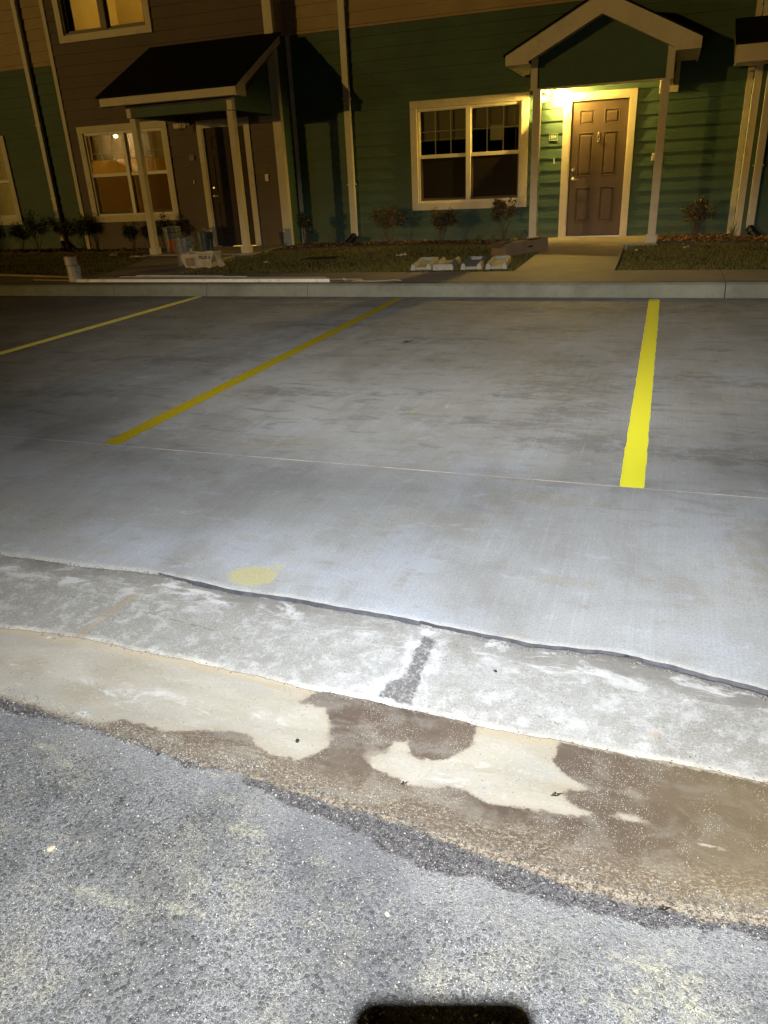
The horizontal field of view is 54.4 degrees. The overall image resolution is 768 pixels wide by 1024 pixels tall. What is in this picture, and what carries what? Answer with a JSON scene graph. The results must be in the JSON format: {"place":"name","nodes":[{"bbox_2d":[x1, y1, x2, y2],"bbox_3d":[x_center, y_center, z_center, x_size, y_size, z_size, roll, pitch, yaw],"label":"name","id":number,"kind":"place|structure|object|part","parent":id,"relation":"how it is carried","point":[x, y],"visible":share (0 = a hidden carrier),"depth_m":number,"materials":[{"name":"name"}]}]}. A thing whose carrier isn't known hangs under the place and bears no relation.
{"place":"outdoors","nodes":[
{"label":"outdoors","id":0,"kind":"place"},
{"bbox_2d":[120,276,246,276],"bbox_3d":[-2.797,-3.260,10.391,2.100,0.034,0.070,7,26,20],"label":"trim board","id":1,"kind":"object","parent":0,"point":[183,276],"depth_m":10.34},
{"bbox_2d":[101,277,325,277],"bbox_3d":[-2.391,-3.151,10.102,3.570,0.034,0.120,6,26,20],"label":"trim board","id":2,"kind":"object","parent":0,"point":[213,277],"depth_m":10.05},
{"bbox_2d":[0,296,767,689],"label":"parking lot","id":3,"kind":"structure","parent":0,"point":[532,392],"depth_m":3.83,"materials":[{"name":"concrete"}]},
{"bbox_2d":[0,297,199,354],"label":"parking line","id":4,"kind":"object","parent":3,"relation":"on","point":[63,335],"visible":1,"depth_m":7.91,"materials":[{"name":"yellow paint"}]},
{"bbox_2d":[104,298,403,443],"bbox_3d":[-0.688,-1.450,6.524,0.118,0.001,5.300,6,26,19],"label":"parking line","id":5,"kind":"object","parent":3,"relation":"on","point":[149,424],"visible":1,"depth_m":5.43,"materials":[{"name":"yellow paint"}]},
{"bbox_2d":[0,280,767,297],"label":"curb","id":6,"kind":"structure","parent":3,"relation":"on","point":[673,289],"depth_m":8.85,"materials":[{"name":"concrete"}]},
{"bbox_2d":[7,436,767,498],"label":"joint","id":7,"kind":"object","parent":3,"relation":"on","point":[414,469],"visible":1,"depth_m":3.65,"materials":[{"name":"grey concrete"}]},
{"bbox_2d":[158,573,767,694],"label":"joint sealant","id":8,"kind":"object","parent":3,"relation":"on","point":[654,663],"visible":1,"depth_m":2.35,"materials":[{"name":"rubber"}]},
{"bbox_2d":[620,299,659,487],"bbox_3d":[1.983,-1.180,5.621,0.113,0.001,5.340,6,26,19],"label":"parking line","id":9,"kind":"object","parent":3,"relation":"on","point":[634,464],"visible":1,"depth_m":4.36,"materials":[{"name":"yellow paint"}]},
{"bbox_2d":[0,699,767,1023],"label":"street","id":10,"kind":"structure","parent":0,"point":[32,1002],"depth_m":1.51,"materials":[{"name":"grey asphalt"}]},
{"bbox_2d":[47,845,55,851],"bbox_3d":[-0.762,0.771,1.712,0.014,0.010,0.018,7,26,21],"label":"pebble","id":11,"kind":"object","parent":10,"relation":"on","point":[50,848],"visible":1,"depth_m":1.71,"materials":[{"name":"beige stone"}]},
{"bbox_2d":[658,905,671,910],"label":"leaf","id":12,"kind":"object","parent":10,"relation":"on","point":[662,907],"visible":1,"depth_m":1.50,"materials":[{"name":"brown plant"}]},
{"bbox_2d":[0,628,767,915],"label":"gutter","id":13,"kind":"object","parent":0,"point":[615,788],"visible":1,"depth_m":1.89,"materials":[{"name":"concrete"}]},
{"bbox_2d":[0,686,767,946],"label":"shoulder grit","id":14,"kind":"object","parent":13,"relation":"on","point":[553,882],"visible":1,"depth_m":1.70,"materials":[{"name":"gravel"}]},
{"bbox_2d":[3,627,767,785],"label":"kerb grit","id":15,"kind":"object","parent":13,"relation":"on","point":[400,708],"visible":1,"depth_m":2.10,"materials":[{"name":"gravel"}]},
{"bbox_2d":[8,630,766,895],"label":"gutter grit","id":16,"kind":"object","parent":13,"relation":"on","point":[395,764],"visible":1,"depth_m":1.96,"materials":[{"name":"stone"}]},
{"bbox_2d":[0,555,767,781],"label":"curb apron","id":17,"kind":"object","parent":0,"point":[667,715],"visible":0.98,"depth_m":2.25,"materials":[{"name":"concrete"}]},
{"bbox_2d":[0,554,767,700],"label":"joint grit","id":18,"kind":"object","parent":17,"relation":"on","point":[548,651],"visible":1,"depth_m":2.33,"materials":[{"name":"gravel"}]},
{"bbox_2d":[0,269,767,282],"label":"sidewalk","id":19,"kind":"structure","parent":0,"point":[676,275],"depth_m":9.06,"materials":[{"name":"concrete"}]},
{"bbox_2d":[0,273,68,277],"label":"wood strip","id":20,"kind":"object","parent":19,"relation":"on","point":[37,275],"visible":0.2,"depth_m":11.56,"materials":[{"name":"brown wood"}]},
{"bbox_2d":[66,265,82,281],"bbox_3d":[-4.420,-3.413,10.694,0.196,0.218,0.196,6,26,19],"label":"paint can","id":21,"kind":"object","parent":19,"relation":"on","point":[74,272],"visible":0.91,"depth_m":10.62,"materials":[{"name":"metal"}]},
{"bbox_2d":[63,255,77,265],"bbox_3d":[-4.455,-3.578,10.627,0.172,0.133,0.172,6,26,19],"label":"plastic tub","id":22,"kind":"object","parent":21,"relation":"on","point":[70,260],"visible":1,"depth_m":10.57,"materials":[{"name":"white plastic"}]},
{"bbox_2d":[137,274,223,275],"bbox_3d":[-2.865,-3.316,10.519,1.483,0.036,0.085,8,26,22],"label":"trim board","id":23,"kind":"object","parent":19,"relation":"on","point":[176,275],"depth_m":10.50,"materials":[{"name":"wood"}]},
{"bbox_2d":[76,278,329,281],"bbox_3d":[-2.507,-3.094,9.980,3.940,0.040,0.090,6,26,20],"label":"trim board","id":24,"kind":"object","parent":19,"relation":"on","point":[204,280],"depth_m":9.90,"materials":[{"name":"white wood"}]},
{"bbox_2d":[329,278,363,279],"bbox_3d":[-0.507,-2.945,9.446,0.520,0.020,0.070,6,26,20],"label":"wood strip","id":25,"kind":"object","parent":19,"relation":"on","point":[346,278],"visible":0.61,"depth_m":9.39,"materials":[{"name":"brown wood"}]},
{"bbox_2d":[0,235,767,274],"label":"lawn ground","id":26,"kind":"structure","parent":0,"point":[487,251],"depth_m":11.10,"materials":[{"name":"green plant"}]},
{"bbox_2d":[0,223,9,241],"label":"shrub","id":27,"kind":"object","parent":26,"relation":"on","point":[1,232],"visible":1,"depth_m":16.46,"materials":[{"name":"green plant"}]},
{"bbox_2d":[0,0,86,249],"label":"apartment unit","id":28,"kind":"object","parent":26,"relation":"on","point":[36,175],"visible":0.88,"depth_m":15.68,"materials":[{"name":"green"}]},
{"bbox_2d":[0,136,22,224],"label":"window","id":29,"kind":"structure","parent":28,"relation":"in","point":[9,202],"depth_m":16.46,"materials":[{"name":"plastic"}]},
{"bbox_2d":[52,218,71,249],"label":"shrub","id":30,"kind":"object","parent":26,"relation":"on","point":[60,226],"visible":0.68,"depth_m":15.89,"materials":[{"name":"green plant"}]},
{"bbox_2d":[61,214,95,249],"bbox_3d":[-6.238,-5.755,15.406,0.557,0.803,0.693,17,31,37],"label":"shrub","id":31,"kind":"object","parent":26,"relation":"on","point":[82,226],"visible":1,"depth_m":15.33,"materials":[{"name":"green plant"}]},
{"bbox_2d":[0,250,162,254],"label":"lawn edging","id":32,"kind":"object","parent":26,"relation":"on","point":[84,252],"visible":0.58,"depth_m":15.33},
{"bbox_2d":[38,0,301,254],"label":"apartment unit","id":33,"kind":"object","parent":26,"relation":"on","point":[178,112],"visible":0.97,"depth_m":13.97,"materials":[{"name":"brown wood"}]},
{"bbox_2d":[52,0,152,43],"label":"window","id":34,"kind":"structure","parent":33,"relation":"in","point":[66,36],"depth_m":13.80,"materials":[{"name":"beige glass"}]},
{"bbox_2d":[76,121,179,222],"bbox_3d":[-5.035,-6.716,14.844,2.070,1.760,0.162,6,26,19],"label":"window","id":35,"kind":"structure","parent":33,"relation":"in","point":[114,197],"depth_m":14.85,"materials":[{"name":"plastic"}]},
{"bbox_3d":[-2.925,-6.179,14.246,0.899,2.105,0.100,6,26,19],"label":"door","id":36,"kind":"part","parent":33,"relation":"part of","materials":[{"name":"paint"}]},
{"bbox_2d":[106,255,236,273],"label":"walkway","id":37,"kind":"structure","parent":26,"relation":"on","point":[161,265],"depth_m":12.00,"materials":[{"name":"concrete"}]},
{"bbox_2d":[173,237,194,264],"bbox_3d":[-3.200,-4.209,12.059,0.345,0.400,0.330,6,26,19],"label":"bucket","id":38,"kind":"object","parent":37,"relation":"on","point":[184,244],"visible":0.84,"depth_m":11.92,"materials":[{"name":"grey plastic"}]},
{"bbox_2d":[179,251,224,267],"bbox_3d":[-2.795,-3.916,11.585,0.740,0.241,0.338,4,25,15],"label":"carton","id":39,"kind":"object","parent":26,"relation":"on","point":[197,259],"visible":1,"depth_m":11.48,"materials":[{"name":"beige cardboard"}]},
{"bbox_2d":[143,245,287,258],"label":"porch slab","id":40,"kind":"structure","parent":26,"relation":"on","point":[232,250],"depth_m":13.76,"materials":[{"name":"concrete"}]},
{"bbox_2d":[162,226,181,251],"bbox_3d":[-3.969,-5.130,14.062,0.355,0.435,0.343,-7,24,-9],"label":"bucket","id":41,"kind":"object","parent":40,"relation":"on","point":[170,233],"visible":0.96,"depth_m":13.93,"materials":[{"name":"grey plastic"}]},
{"bbox_2d":[193,232,213,251],"bbox_3d":[-3.165,-4.742,13.199,0.355,0.360,0.340,1,25,9],"label":"bucket","id":42,"kind":"object","parent":40,"relation":"on","point":[204,241],"visible":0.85,"depth_m":13.08,"materials":[{"name":"plastic"}]},
{"bbox_2d":[300,256,340,260],"bbox_3d":[-1.010,-4.045,11.938,0.540,0.036,0.400,6,26,19],"label":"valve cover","id":43,"kind":"object","parent":26,"relation":"on","point":[326,258],"visible":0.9,"depth_m":11.84,"materials":[{"name":"plastic"}]},
{"bbox_2d":[269,243,489,252],"bbox_3d":[0.196,-4.662,13.143,4.565,0.065,0.664,5,25,16],"label":"lawn edging","id":44,"kind":"object","parent":26,"relation":"on","point":[425,244],"visible":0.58,"depth_m":13.49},
{"bbox_2d":[0,233,767,252],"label":"mulch bed","id":45,"kind":"object","parent":26,"relation":"on","point":[400,242],"visible":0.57,"depth_m":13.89,"materials":[{"name":"brown wood"}]},
{"bbox_2d":[9,209,51,250],"bbox_3d":[-7.460,-6.015,16.013,0.754,0.895,0.920,6,26,19],"label":"shrub","id":46,"kind":"object","parent":45,"relation":"on","point":[31,228],"visible":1,"depth_m":15.87,"materials":[{"name":"green plant"}]},
{"bbox_2d":[121,221,141,249],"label":"shrub","id":47,"kind":"object","parent":45,"relation":"on","point":[130,232],"visible":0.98,"depth_m":14.93,"materials":[{"name":"green plant"}]},
{"bbox_2d":[155,210,174,249],"bbox_3d":[-4.318,-5.481,14.621,0.526,0.769,0.401,20,33,41],"label":"shrub","id":48,"kind":"object","parent":45,"relation":"on","point":[161,224],"visible":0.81,"depth_m":14.59,"materials":[{"name":"green plant"}]},
{"bbox_2d":[295,211,313,245],"bbox_3d":[-1.460,-5.212,13.797,0.343,0.667,0.368,-4,24,-4],"label":"shrub","id":49,"kind":"object","parent":45,"relation":"on","point":[302,221],"visible":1,"depth_m":13.76,"materials":[{"name":"green plant"}]},
{"bbox_2d":[369,202,406,242],"bbox_3d":[0.061,-5.237,13.589,0.744,0.727,0.516,6,26,19],"label":"shrub","id":50,"kind":"object","parent":45,"relation":"on","point":[386,221],"visible":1,"depth_m":13.52,"materials":[{"name":"green plant"}]},
{"bbox_2d":[428,206,460,242],"bbox_3d":[1.060,-5.037,13.145,0.522,0.630,0.422,-12,26,-20],"label":"shrub","id":51,"kind":"object","parent":45,"relation":"on","point":[442,220],"visible":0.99,"depth_m":13.04,"materials":[{"name":"green plant"}]},
{"bbox_2d":[490,195,517,241],"bbox_3d":[2.040,-4.996,12.759,0.462,0.780,0.554,6,26,19],"label":"shrub","id":52,"kind":"object","parent":45,"relation":"on","point":[499,208],"visible":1,"depth_m":12.70,"materials":[{"name":"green plant"}]},
{"bbox_2d":[665,227,678,240],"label":"grass tuft","id":53,"kind":"object","parent":45,"relation":"on","point":[670,238],"visible":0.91,"depth_m":11.60,"materials":[{"name":"green plant"}]},
{"bbox_2d":[680,196,717,237],"bbox_3d":[4.888,-4.565,11.626,0.559,0.659,0.529,-24,31,-38],"label":"shrub","id":54,"kind":"object","parent":45,"relation":"on","point":[694,214],"visible":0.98,"depth_m":11.56,"materials":[{"name":"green plant"}]},
{"bbox_2d":[729,221,738,238],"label":"grass tuft","id":55,"kind":"object","parent":45,"relation":"on","point":[732,232],"visible":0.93,"depth_m":11.26,"materials":[{"name":"green plant"}]},
{"bbox_2d":[411,257,438,270],"bbox_3d":[0.569,-3.430,10.315,0.281,0.082,0.920,2,25,10],"label":"splash block","id":56,"kind":"object","parent":26,"relation":"on","point":[424,263],"depth_m":10.12,"materials":[{"name":"concrete"}]},
{"bbox_2d":[432,256,460,270],"bbox_3d":[0.861,-3.393,10.199,0.281,0.082,0.920,2,25,11],"label":"splash block","id":57,"kind":"object","parent":26,"relation":"on","point":[442,263],"depth_m":9.87,"materials":[{"name":"concrete"}]},
{"bbox_2d":[460,256,486,269],"bbox_3d":[1.220,-3.374,10.117,0.281,0.082,0.920,2,25,11],"label":"splash block","id":58,"kind":"object","parent":26,"relation":"on","point":[474,262],"depth_m":9.94,"materials":[{"name":"concrete"}]},
{"bbox_2d":[485,255,510,269],"bbox_3d":[1.541,-3.351,10.029,0.281,0.082,0.920,3,25,12],"label":"splash block","id":59,"kind":"object","parent":26,"relation":"on","point":[499,262],"depth_m":9.87,"materials":[{"name":"concrete"}]},
{"bbox_2d":[489,237,547,255],"bbox_3d":[2.002,-3.977,11.197,0.902,0.187,0.340,-17,28,-25],"label":"cardboard box","id":60,"kind":"object","parent":26,"relation":"on","point":[523,246],"visible":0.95,"depth_m":11.07,"materials":[{"name":"brown cardboard"}]},
{"bbox_2d":[281,0,762,242],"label":"apartment unit","id":61,"kind":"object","parent":26,"relation":"on","point":[579,118],"visible":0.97,"depth_m":12.54,"materials":[{"name":"green wood"}]},
{"bbox_2d":[409,92,529,210],"bbox_3d":[1.483,-6.248,13.063,2.070,1.760,0.162,6,26,19],"label":"window","id":62,"kind":"structure","parent":61,"relation":"in","point":[468,180],"depth_m":13.05,"materials":[{"name":"plastic"}]},
{"bbox_3d":[3.545,-5.713,12.483,0.938,2.100,0.100,6,26,19],"label":"door","id":63,"kind":"part","parent":61,"relation":"part of","materials":[{"name":"paint"}]},
{"bbox_2d":[515,244,624,270],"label":"walkway","id":64,"kind":"structure","parent":26,"relation":"on","point":[582,258],"depth_m":10.25,"materials":[{"name":"concrete"}]},
{"bbox_2d":[539,235,657,251],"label":"porch slab","id":65,"kind":"structure","parent":26,"relation":"on","point":[616,240],"depth_m":12.11,"materials":[{"name":"concrete"}]},
{"bbox_2d":[662,241,767,243],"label":"lawn edging","id":66,"kind":"object","parent":26,"relation":"on","point":[685,242],"visible":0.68,"depth_m":11.25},
{"bbox_2d":[733,0,767,236],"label":"apartment unit","id":67,"kind":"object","parent":26,"relation":"on","point":[751,213],"visible":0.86,"depth_m":11.18,"materials":[{"name":"green wood"}]}
]}

